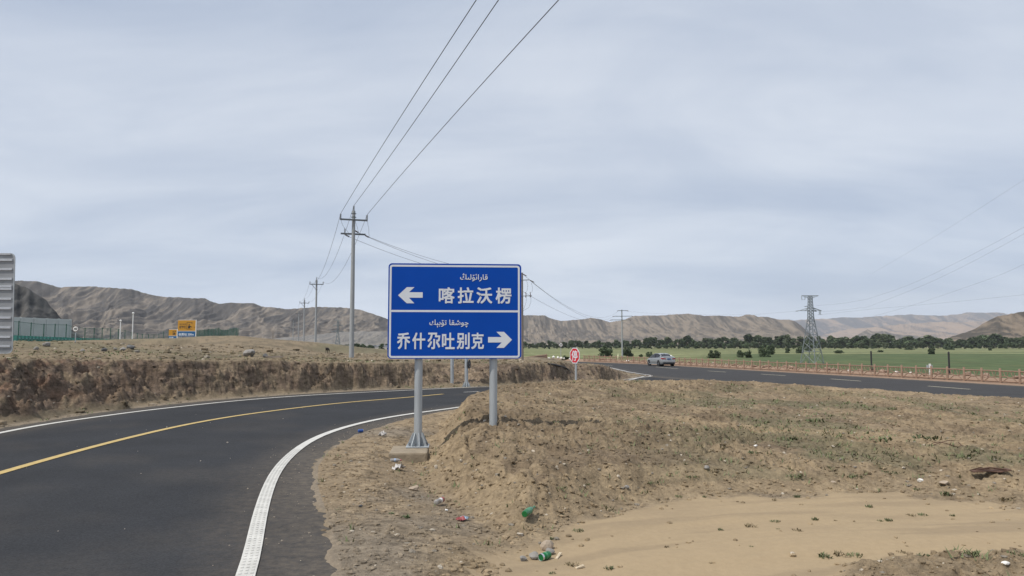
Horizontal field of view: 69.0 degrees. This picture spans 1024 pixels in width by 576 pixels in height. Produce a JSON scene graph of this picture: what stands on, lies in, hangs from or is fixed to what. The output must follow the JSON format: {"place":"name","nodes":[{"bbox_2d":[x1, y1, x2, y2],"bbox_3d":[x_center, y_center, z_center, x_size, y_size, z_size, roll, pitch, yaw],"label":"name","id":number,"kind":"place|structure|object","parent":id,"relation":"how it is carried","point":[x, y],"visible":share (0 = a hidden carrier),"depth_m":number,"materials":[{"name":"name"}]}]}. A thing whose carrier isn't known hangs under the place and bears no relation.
{"place":"outdoors","nodes":[
{"label":"outdoors","id":0,"kind":"place"},
{"bbox_2d":[14,284,79,337],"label":"dark rock hill","id":1,"kind":"structure","parent":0,"point":[28,303],"depth_m":323.94,"materials":[{"name":"grey stone"}]},
{"bbox_2d":[15,280,387,338],"bbox_3d":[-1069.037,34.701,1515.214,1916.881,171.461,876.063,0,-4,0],"label":"hills","id":2,"kind":"structure","parent":0,"point":[82,308],"depth_m":1620.77,"materials":[{"name":"brown stone"}]},
{"bbox_2d":[276,331,387,345],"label":"gravel slope","id":3,"kind":"structure","parent":0,"point":[366,338],"depth_m":982.63,"materials":[{"name":"grey gravel"}]},
{"bbox_2d":[0,376,688,575],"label":"curving road","id":4,"kind":"structure","parent":0,"point":[99,502],"depth_m":9.63,"materials":[{"name":"grey asphalt"}]},
{"bbox_2d":[212,408,446,575],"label":"pebbles","id":5,"kind":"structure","parent":4,"relation":"on","point":[305,493],"depth_m":8.58,"materials":[{"name":"stone"}]},
{"bbox_2d":[0,336,1023,575],"bbox_3d":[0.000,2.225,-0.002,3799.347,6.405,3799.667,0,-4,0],"label":"ground","id":6,"kind":"structure","parent":0,"point":[636,542],"depth_m":11.26,"materials":[{"name":"soil"}]},
{"bbox_2d":[0,253,14,353],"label":"road sign","id":7,"kind":"object","parent":6,"relation":"on","point":[7,276],"visible":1,"depth_m":24.03,"materials":[{"name":"metal"}]},
{"bbox_2d":[13,317,71,337],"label":"sound barrier","id":8,"kind":"object","parent":6,"relation":"on","point":[37,329],"visible":0.58,"depth_m":94.46,"materials":[{"name":"metal"}]},
{"bbox_2d":[13,335,109,340],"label":"guardrail","id":9,"kind":"object","parent":6,"relation":"on","point":[29,338],"visible":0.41,"depth_m":79.94,"materials":[{"name":"metal"}]},
{"bbox_2d":[72,326,78,341],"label":"speed limit sign","id":10,"kind":"object","parent":6,"relation":"on","point":[75,329],"visible":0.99,"depth_m":69.84,"materials":[{"name":"white metal"}]},
{"bbox_2d":[14,321,168,339],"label":"fence","id":11,"kind":"object","parent":6,"relation":"on","point":[85,330],"visible":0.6,"depth_m":97.95,"materials":[{"name":"green metal"}]},
{"bbox_2d":[169,329,177,337],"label":"toll sign","id":12,"kind":"object","parent":6,"relation":"on","point":[173,333],"visible":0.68,"depth_m":123.79,"materials":[{"name":"yellow metal"}]},
{"bbox_2d":[178,320,196,337],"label":"toll sign","id":13,"kind":"object","parent":6,"relation":"on","point":[186,327],"visible":0.99,"depth_m":127.84,"materials":[{"name":"yellow metal"}]},
{"bbox_2d":[196,327,238,336],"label":"fence","id":14,"kind":"object","parent":6,"relation":"on","point":[218,331],"visible":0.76,"depth_m":166.82,"materials":[{"name":"green metal"}]},
{"bbox_2d":[243,349,254,356],"bbox_3d":[-11.803,2.951,33.452,0.529,0.406,0.634,1,-4,-9],"label":"boulder","id":15,"kind":"object","parent":6,"relation":"on","point":[250,352],"visible":0.9,"depth_m":33.26,"materials":[{"name":"grey stone"}]},
{"bbox_2d":[263,353,283,357],"bbox_3d":[-10.655,3.038,33.222,0.893,0.243,0.178,1,-4,-8],"label":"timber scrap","id":16,"kind":"object","parent":6,"relation":"on","point":[265,355],"visible":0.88,"depth_m":33.14,"materials":[{"name":"grey wood"}]},
{"bbox_2d":[301,298,304,340],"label":"utility pole","id":17,"kind":"object","parent":6,"relation":"on","point":[304,322],"visible":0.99,"depth_m":144.80,"materials":[{"name":"concrete"}]},
{"bbox_2d":[310,277,323,341],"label":"utility pole","id":18,"kind":"object","parent":6,"relation":"on","point":[315,333],"visible":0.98,"depth_m":99.94,"materials":[{"name":"concrete"}]},
{"bbox_2d":[331,320,343,344],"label":"transmission tower","id":19,"kind":"structure","parent":6,"relation":"on","point":[338,330],"depth_m":419.29,"materials":[{"name":"metal"}]},
{"bbox_2d":[340,206,368,357],"bbox_3d":[-10.495,-0.138,49.400,2.060,10.680,0.880,1,-5,-18],"label":"utility pole","id":20,"kind":"object","parent":6,"relation":"on","point":[352,299],"visible":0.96,"depth_m":49.10,"materials":[{"name":"concrete"}]},
{"bbox_2d":[342,0,475,210],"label":"power line","id":21,"kind":"object","parent":20,"relation":"attached to","point":[418,89],"visible":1,"depth_m":25.24,"materials":[{"name":"grey metal"}]},
{"bbox_2d":[354,0,498,204],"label":"power line","id":22,"kind":"object","parent":20,"relation":"attached to","point":[438,87],"visible":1,"depth_m":25.03,"materials":[{"name":"grey metal"}]},
{"bbox_2d":[367,0,558,214],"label":"power line","id":23,"kind":"object","parent":20,"relation":"attached to","point":[475,91],"visible":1,"depth_m":25.48,"materials":[{"name":"grey metal"}]},
{"bbox_2d":[392,464,405,469],"bbox_3d":[-1.736,2.731,11.394,0.131,0.095,0.188,-12,-11,40],"label":"plastic bag","id":24,"kind":"object","parent":6,"relation":"on","point":[397,466],"visible":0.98,"depth_m":11.38,"materials":[{"name":"white plastic"}]},
{"bbox_2d":[408,485,418,490],"bbox_3d":[-1.310,2.673,9.936,0.136,0.083,0.108,3,-5,-37],"label":"stone","id":25,"kind":"object","parent":6,"relation":"on","point":[415,488],"visible":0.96,"depth_m":9.90,"materials":[{"name":"beige stone"}]},
{"bbox_2d":[434,497,444,504],"bbox_3d":[-0.885,2.590,9.061,0.061,0.062,0.200,-2,-5,21],"label":"plastic bottle","id":26,"kind":"object","parent":6,"relation":"on","point":[440,500],"visible":0.98,"depth_m":9.02,"materials":[{"name":"grey plastic"}]},
{"bbox_2d":[450,359,453,383],"bbox_3d":[-2.713,2.950,33.774,0.156,2.900,0.156,0,-4,0],"label":"sign post","id":27,"kind":"object","parent":6,"relation":"on","point":[451,370],"depth_m":33.66,"materials":[{"name":"metal"}]},
{"bbox_2d":[387,263,520,462],"bbox_3d":[-1.001,1.430,13.033,2.365,3.760,0.940,0,-4,-4],"label":"direction sign","id":28,"kind":"object","parent":6,"relation":"on","point":[454,311],"visible":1,"depth_m":13.24,"materials":[{"name":"metal"}]},
{"bbox_2d":[456,516,468,520],"bbox_3d":[-0.533,2.481,8.053,0.095,0.043,0.132,-3,-5,33],"label":"wrapper","id":29,"kind":"object","parent":6,"relation":"on","point":[461,518],"visible":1,"depth_m":8.04,"materials":[{"name":"red plastic"}]},
{"bbox_2d":[462,359,470,386],"bbox_3d":[-2.035,2.978,33.284,0.400,2.900,0.428,0,-4,0],"label":"sign post","id":30,"kind":"object","parent":6,"relation":"on","point":[467,366],"visible":0.7,"depth_m":33.14,"materials":[{"name":"metal"}]},
{"bbox_2d":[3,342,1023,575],"bbox_3d":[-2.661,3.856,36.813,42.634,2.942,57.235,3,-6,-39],"label":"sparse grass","id":31,"kind":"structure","parent":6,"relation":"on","point":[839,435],"depth_m":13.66,"materials":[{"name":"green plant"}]},
{"bbox_2d":[521,273,533,359],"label":"utility pole","id":32,"kind":"object","parent":6,"relation":"on","point":[522,344],"visible":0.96,"depth_m":83.81,"materials":[{"name":"concrete"}]},
{"bbox_2d":[522,506,535,516],"bbox_3d":[0.183,2.320,7.770,0.070,0.070,0.310,-2,-2,21],"label":"glass bottle","id":33,"kind":"object","parent":6,"relation":"on","point":[528,511],"visible":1,"depth_m":7.67,"materials":[{"name":"green glass"}]},
{"bbox_2d":[529,551,537,559],"bbox_3d":[0.193,2.400,6.672,0.085,0.079,0.096,0,-4,-3],"label":"stone","id":34,"kind":"object","parent":6,"relation":"on","point":[533,555],"visible":1,"depth_m":6.64,"materials":[{"name":"white stone"}]},
{"bbox_2d":[527,354,546,357],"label":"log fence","id":35,"kind":"object","parent":6,"relation":"on","point":[544,356],"visible":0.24,"depth_m":116.63,"materials":[{"name":"wood"}]},
{"bbox_2d":[538,551,551,560],"bbox_3d":[0.294,2.386,6.632,0.067,0.067,0.127,-4,-6,40],"label":"drink can","id":36,"kind":"object","parent":6,"relation":"on","point":[546,555],"visible":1,"depth_m":6.60,"materials":[{"name":"green paint"}]},
{"bbox_2d":[540,540,553,550],"bbox_3d":[0.327,2.409,6.973,0.108,0.099,0.145,-1,-5,18],"label":"stone","id":37,"kind":"object","parent":6,"relation":"on","point":[545,544],"visible":0.84,"depth_m":6.93,"materials":[{"name":"beige stone"}]},
{"bbox_2d":[547,363,570,372],"bbox_3d":[2.871,4.750,43.930,0.314,0.774,4.536,-1,-5,19],"label":"hose","id":38,"kind":"object","parent":6,"relation":"on","point":[558,365],"visible":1,"depth_m":43.32,"materials":[{"name":"black rubber"}]},
{"bbox_2d":[568,340,574,347],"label":"broadleaf tree","id":39,"kind":"object","parent":6,"relation":"on","point":[570,342],"visible":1,"depth_m":841.50,"materials":[{"name":"green plant"}]},
{"bbox_2d":[570,348,579,379],"bbox_3d":[2.083,2.646,24.365,0.091,1.379,0.512,3,-5,-33],"label":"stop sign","id":40,"kind":"object","parent":6,"relation":"on","point":[574,355],"visible":0.99,"depth_m":24.34,"materials":[{"name":"metal"}]},
{"bbox_2d":[598,346,612,355],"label":"field bush","id":41,"kind":"object","parent":6,"relation":"on","point":[604,350],"visible":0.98,"depth_m":253.44,"materials":[{"name":"green plant"}]},
{"bbox_2d":[613,310,632,356],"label":"utility pole","id":42,"kind":"object","parent":6,"relation":"on","point":[621,331],"visible":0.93,"depth_m":227.49,"materials":[{"name":"concrete"}]},
{"bbox_2d":[623,346,633,356],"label":"field bush","id":43,"kind":"object","parent":6,"relation":"on","point":[627,351],"visible":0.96,"depth_m":253.98,"materials":[{"name":"green plant"}]},
{"bbox_2d":[631,339,640,345],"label":"broadleaf tree","id":44,"kind":"object","parent":6,"relation":"on","point":[638,342],"visible":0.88,"depth_m":873.25,"materials":[{"name":"green plant"}]},
{"bbox_2d":[642,338,650,347],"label":"broadleaf tree","id":45,"kind":"object","parent":6,"relation":"on","point":[646,341],"visible":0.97,"depth_m":858.53,"materials":[{"name":"green plant"}]},
{"bbox_2d":[648,337,656,344],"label":"broadleaf tree","id":46,"kind":"object","parent":6,"relation":"on","point":[653,340],"visible":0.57,"depth_m":879.60,"materials":[{"name":"green plant"}]},
{"bbox_2d":[657,339,664,347],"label":"broadleaf tree","id":47,"kind":"object","parent":6,"relation":"on","point":[661,342],"visible":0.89,"depth_m":844.99,"materials":[{"name":"green plant"}]},
{"bbox_2d":[664,337,673,346],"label":"broadleaf tree","id":48,"kind":"object","parent":6,"relation":"on","point":[667,340],"visible":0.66,"depth_m":847.55,"materials":[{"name":"green plant"}]},
{"bbox_2d":[683,335,691,347],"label":"broadleaf tree","id":49,"kind":"object","parent":6,"relation":"on","point":[686,338],"visible":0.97,"depth_m":834.18,"materials":[{"name":"green plant"}]},
{"bbox_2d":[701,338,710,347],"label":"broadleaf tree","id":50,"kind":"object","parent":6,"relation":"on","point":[705,341],"visible":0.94,"depth_m":836.00,"materials":[{"name":"green plant"}]},
{"bbox_2d":[706,350,720,357],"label":"field bush","id":51,"kind":"object","parent":6,"relation":"on","point":[711,354],"visible":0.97,"depth_m":225.16,"materials":[{"name":"green plant"}]},
{"bbox_2d":[714,338,724,347],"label":"broadleaf tree","id":52,"kind":"object","parent":6,"relation":"on","point":[719,342],"visible":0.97,"depth_m":877.77,"materials":[{"name":"green plant"}]},
{"bbox_2d":[720,336,731,346],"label":"broadleaf tree","id":53,"kind":"object","parent":6,"relation":"on","point":[724,338],"visible":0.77,"depth_m":882.12,"materials":[{"name":"green plant"}]},
{"bbox_2d":[736,350,744,356],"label":"field bush","id":54,"kind":"object","parent":6,"relation":"on","point":[740,353],"visible":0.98,"depth_m":238.81,"materials":[{"name":"green plant"}]},
{"bbox_2d":[743,349,751,357],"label":"field bush","id":55,"kind":"object","parent":6,"relation":"on","point":[747,354],"visible":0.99,"depth_m":231.95,"materials":[{"name":"green plant"}]},
{"bbox_2d":[743,334,752,345],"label":"broadleaf tree","id":56,"kind":"object","parent":6,"relation":"on","point":[748,337],"visible":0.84,"depth_m":850.02,"materials":[{"name":"green plant"}]},
{"bbox_2d":[753,335,761,347],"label":"broadleaf tree","id":57,"kind":"object","parent":6,"relation":"on","point":[756,338],"visible":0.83,"depth_m":849.04,"materials":[{"name":"green plant"}]},
{"bbox_2d":[758,345,770,356],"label":"field bush","id":58,"kind":"object","parent":6,"relation":"on","point":[763,351],"visible":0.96,"depth_m":246.14,"materials":[{"name":"green plant"}]},
{"bbox_2d":[763,337,774,345],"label":"broadleaf tree","id":59,"kind":"object","parent":6,"relation":"on","point":[768,340],"visible":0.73,"depth_m":837.55,"materials":[{"name":"green plant"}]},
{"bbox_2d":[768,345,775,354],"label":"field bush","id":60,"kind":"object","parent":6,"relation":"on","point":[772,349],"visible":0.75,"depth_m":315.06,"materials":[{"name":"green plant"}]},
{"bbox_2d":[778,335,790,344],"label":"broadleaf tree","id":61,"kind":"object","parent":6,"relation":"on","point":[781,338],"visible":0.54,"depth_m":872.19,"materials":[{"name":"green plant"}]},
{"bbox_2d":[783,334,790,345],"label":"broadleaf tree","id":62,"kind":"object","parent":6,"relation":"on","point":[787,338],"visible":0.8,"depth_m":855.64,"materials":[{"name":"green plant"}]},
{"bbox_2d":[794,336,803,345],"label":"broadleaf tree","id":63,"kind":"object","parent":6,"relation":"on","point":[799,341],"visible":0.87,"depth_m":843.38,"materials":[{"name":"green plant"}]},
{"bbox_2d":[796,346,803,352],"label":"field bush","id":64,"kind":"object","parent":6,"relation":"on","point":[798,350],"visible":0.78,"depth_m":359.44,"materials":[{"name":"green plant"}]},
{"bbox_2d":[583,355,1023,383],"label":"log fence","id":65,"kind":"object","parent":6,"relation":"on","point":[981,370],"visible":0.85,"depth_m":64.78,"materials":[{"name":"wood"}]},
{"bbox_2d":[802,341,812,350],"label":"field bush","id":66,"kind":"object","parent":6,"relation":"on","point":[811,346],"visible":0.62,"depth_m":474.88,"materials":[{"name":"green plant"}]},
{"bbox_2d":[798,295,823,363],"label":"transmission tower","id":67,"kind":"structure","parent":6,"relation":"on","point":[809,314],"depth_m":157.81,"materials":[{"name":"metal"}]},
{"bbox_2d":[818,229,1019,305],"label":"power line","id":68,"kind":"object","parent":67,"relation":"attached to","point":[938,271],"visible":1,"depth_m":106.56,"materials":[{"name":"grey metal"}]},
{"bbox_2d":[816,339,827,347],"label":"broadleaf tree","id":69,"kind":"object","parent":6,"relation":"on","point":[821,341],"visible":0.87,"depth_m":832.30,"materials":[{"name":"green plant"}]},
{"bbox_2d":[817,551,832,558],"bbox_3d":[2.849,2.428,6.773,0.141,0.047,0.120,2,-5,-30],"label":"weed tuft","id":70,"kind":"object","parent":6,"relation":"on","point":[822,555],"visible":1,"depth_m":6.78,"materials":[{"name":"green plant"}]},
{"bbox_2d":[833,338,845,345],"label":"broadleaf tree","id":71,"kind":"object","parent":6,"relation":"on","point":[838,339],"visible":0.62,"depth_m":867.02,"materials":[{"name":"green plant"}]},
{"bbox_2d":[831,550,847,556],"bbox_3d":[3.013,2.429,6.837,0.146,0.044,0.161,-1,-4,8],"label":"weed tuft","id":72,"kind":"object","parent":6,"relation":"on","point":[836,553],"visible":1,"depth_m":6.83,"materials":[{"name":"green plant"}]},
{"bbox_2d":[845,552,862,557],"bbox_3d":[3.128,2.436,6.803,0.146,0.034,0.149,3,-5,-30],"label":"weed tuft","id":73,"kind":"object","parent":6,"relation":"on","point":[858,553],"visible":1,"depth_m":6.81,"materials":[{"name":"plant"}]},
{"bbox_2d":[849,335,860,347],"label":"broadleaf tree","id":74,"kind":"object","parent":6,"relation":"on","point":[852,340],"visible":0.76,"depth_m":852.97,"materials":[{"name":"green plant"}]},
{"bbox_2d":[856,336,868,346],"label":"broadleaf tree","id":75,"kind":"object","parent":6,"relation":"on","point":[863,339],"visible":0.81,"depth_m":846.45,"materials":[{"name":"green plant"}]},
{"bbox_2d":[855,435,891,442],"bbox_3d":[6.341,2.640,13.050,0.556,0.097,0.567,1,-4,-13],"label":"weed tuft","id":76,"kind":"object","parent":6,"relation":"on","point":[885,439],"visible":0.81,"depth_m":13.05,"materials":[{"name":"green plant"}]},
{"bbox_2d":[875,334,889,347],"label":"broadleaf tree","id":77,"kind":"object","parent":6,"relation":"on","point":[883,338],"visible":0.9,"depth_m":843.11,"materials":[{"name":"green plant"}]},
{"bbox_2d":[884,334,895,347],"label":"broadleaf tree","id":78,"kind":"object","parent":6,"relation":"on","point":[891,337],"visible":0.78,"depth_m":846.67,"materials":[{"name":"green plant"}]},
{"bbox_2d":[894,342,901,348],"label":"broadleaf tree","id":79,"kind":"object","parent":6,"relation":"on","point":[897,344],"visible":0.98,"depth_m":764.54,"materials":[{"name":"green plant"}]},
{"bbox_2d":[903,336,913,345],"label":"broadleaf tree","id":80,"kind":"object","parent":6,"relation":"on","point":[909,339],"visible":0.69,"depth_m":876.65,"materials":[{"name":"green plant"}]},
{"bbox_2d":[912,340,918,346],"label":"broadleaf tree","id":81,"kind":"object","parent":6,"relation":"on","point":[914,342],"visible":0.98,"depth_m":852.44,"materials":[{"name":"green plant"}]},
{"bbox_2d":[919,338,931,347],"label":"broadleaf tree","id":82,"kind":"object","parent":6,"relation":"on","point":[926,340],"visible":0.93,"depth_m":873.99,"materials":[{"name":"green plant"}]},
{"bbox_2d":[912,434,941,440],"bbox_3d":[7.484,2.688,13.432,0.510,0.088,0.500,3,-5,-32],"label":"weed tuft","id":83,"kind":"object","parent":6,"relation":"on","point":[928,437],"visible":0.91,"depth_m":13.43,"materials":[{"name":"green plant"}]},
{"bbox_2d":[928,346,934,353],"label":"field bush","id":84,"kind":"object","parent":6,"relation":"on","point":[931,351],"visible":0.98,"depth_m":326.16,"materials":[{"name":"green plant"}]},
{"bbox_2d":[930,337,940,347],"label":"broadleaf tree","id":85,"kind":"object","parent":6,"relation":"on","point":[935,340],"visible":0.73,"depth_m":860.48,"materials":[{"name":"green plant"}]},
{"bbox_2d":[938,491,953,496],"bbox_3d":[5.671,2.684,9.731,0.145,0.057,0.171,1,-4,-16],"label":"weed tuft","id":86,"kind":"object","parent":6,"relation":"on","point":[947,493],"visible":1,"depth_m":9.73,"materials":[{"name":"green plant"}]},
{"bbox_2d":[931,440,961,446],"bbox_3d":[7.337,2.634,12.594,0.490,0.091,0.332,0,-4,0],"label":"wire hoop","id":87,"kind":"object","parent":6,"relation":"on","point":[945,443],"visible":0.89,"depth_m":12.55,"materials":[{"name":"metal"}]},
{"bbox_2d":[943,342,954,349],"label":"field bush","id":88,"kind":"object","parent":6,"relation":"on","point":[948,346],"visible":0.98,"depth_m":615.96,"materials":[{"name":"green plant"}]},
{"bbox_2d":[947,352,950,374],"bbox_3d":[34.450,6.598,58.670,0.168,3.171,0.168,-2,-5,22],"label":"thin post","id":89,"kind":"object","parent":6,"relation":"on","point":[949,362],"visible":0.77,"depth_m":58.69,"materials":[{"name":"grey metal"}]},
{"bbox_2d":[963,547,981,556],"bbox_3d":[4.033,2.315,6.545,0.157,0.052,0.133,0,-4,-4],"label":"weed tuft","id":90,"kind":"object","parent":6,"relation":"on","point":[975,553],"visible":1,"depth_m":6.52,"materials":[{"name":"green plant"}]},
{"bbox_2d":[968,336,978,345],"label":"broadleaf tree","id":91,"kind":"object","parent":6,"relation":"on","point":[974,341],"visible":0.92,"depth_m":830.56,"materials":[{"name":"green plant"}]},
{"bbox_2d":[972,337,985,347],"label":"broadleaf tree","id":92,"kind":"object","parent":6,"relation":"on","point":[980,341],"visible":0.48,"depth_m":838.23,"materials":[{"name":"green plant"}]},
{"bbox_2d":[977,335,989,343],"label":"broadleaf tree","id":93,"kind":"object","parent":6,"relation":"on","point":[984,337],"visible":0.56,"depth_m":864.61,"materials":[{"name":"green plant"}]},
{"bbox_2d":[969,467,1011,472],"bbox_3d":[6.730,2.554,10.469,0.521,0.070,0.147,0,-4,-1],"label":"scrap metal","id":94,"kind":"object","parent":6,"relation":"on","point":[992,469],"visible":1,"depth_m":10.48,"materials":[{"name":"brown metal"}]},
{"bbox_2d":[989,339,996,347],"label":"broadleaf tree","id":95,"kind":"object","parent":6,"relation":"on","point":[994,342],"visible":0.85,"depth_m":839.50,"materials":[{"name":"green plant"}]},
{"bbox_2d":[987,333,1005,347],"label":"broadleaf tree","id":96,"kind":"object","parent":6,"relation":"on","point":[992,336],"visible":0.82,"depth_m":853.24,"materials":[{"name":"green plant"}]},
{"bbox_2d":[999,496,1014,501],"bbox_3d":[6.230,2.652,9.352,0.210,0.057,0.191,-2,-5,22],"label":"weed tuft","id":97,"kind":"object","parent":6,"relation":"on","point":[1006,499],"visible":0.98,"depth_m":9.38,"materials":[{"name":"green plant"}]},
{"bbox_2d":[1007,342,1018,347],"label":"broadleaf tree","id":98,"kind":"object","parent":6,"relation":"on","point":[1009,344],"visible":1,"depth_m":740.24,"materials":[{"name":"green plant"}]},
{"bbox_2d":[1013,337,1021,347],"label":"broadleaf tree","id":99,"kind":"object","parent":6,"relation":"on","point":[1016,340],"visible":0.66,"depth_m":864.82,"materials":[{"name":"green plant"}]},
{"bbox_2d":[0,0,1023,321],"label":"sky","id":100,"kind":"structure","parent":0,"point":[734,158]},
{"bbox_2d":[523,314,816,345],"bbox_3d":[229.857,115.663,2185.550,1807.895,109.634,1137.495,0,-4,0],"label":"valley hills","id":101,"kind":"structure","parent":0,"point":[545,329],"depth_m":2321.45,"materials":[{"name":"brown stone"}]},
{"bbox_2d":[569,361,1023,397],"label":"road","id":102,"kind":"structure","parent":0,"point":[839,381],"depth_m":54.69,"materials":[{"name":"grey asphalt"}]},
{"bbox_2d":[647,353,674,365],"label":"car","id":103,"kind":"object","parent":102,"relation":"on","point":[660,359],"visible":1,"depth_m":90.20,"materials":[{"name":"silver metal"}]},
{"bbox_2d":[793,312,1008,336],"bbox_3d":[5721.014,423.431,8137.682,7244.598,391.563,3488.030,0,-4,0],"label":"hills","id":104,"kind":"structure","parent":0,"point":[827,326],"depth_m":8812.45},
{"bbox_2d":[858,329,943,339],"bbox_3d":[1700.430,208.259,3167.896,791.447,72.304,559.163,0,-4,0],"label":"rocky spur hill","id":105,"kind":"structure","parent":0,"point":[868,333],"depth_m":3282.01,"materials":[{"name":"stone"}]},
{"bbox_2d":[819,321,986,339],"bbox_3d":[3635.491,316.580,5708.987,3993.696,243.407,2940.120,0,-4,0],"label":"foothills","id":106,"kind":"structure","parent":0,"point":[943,330],"depth_m":6261.61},
{"bbox_2d":[950,312,1023,346],"bbox_3d":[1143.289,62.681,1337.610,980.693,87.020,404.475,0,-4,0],"label":"hillside","id":107,"kind":"structure","parent":0,"point":[1011,325],"depth_m":1405.74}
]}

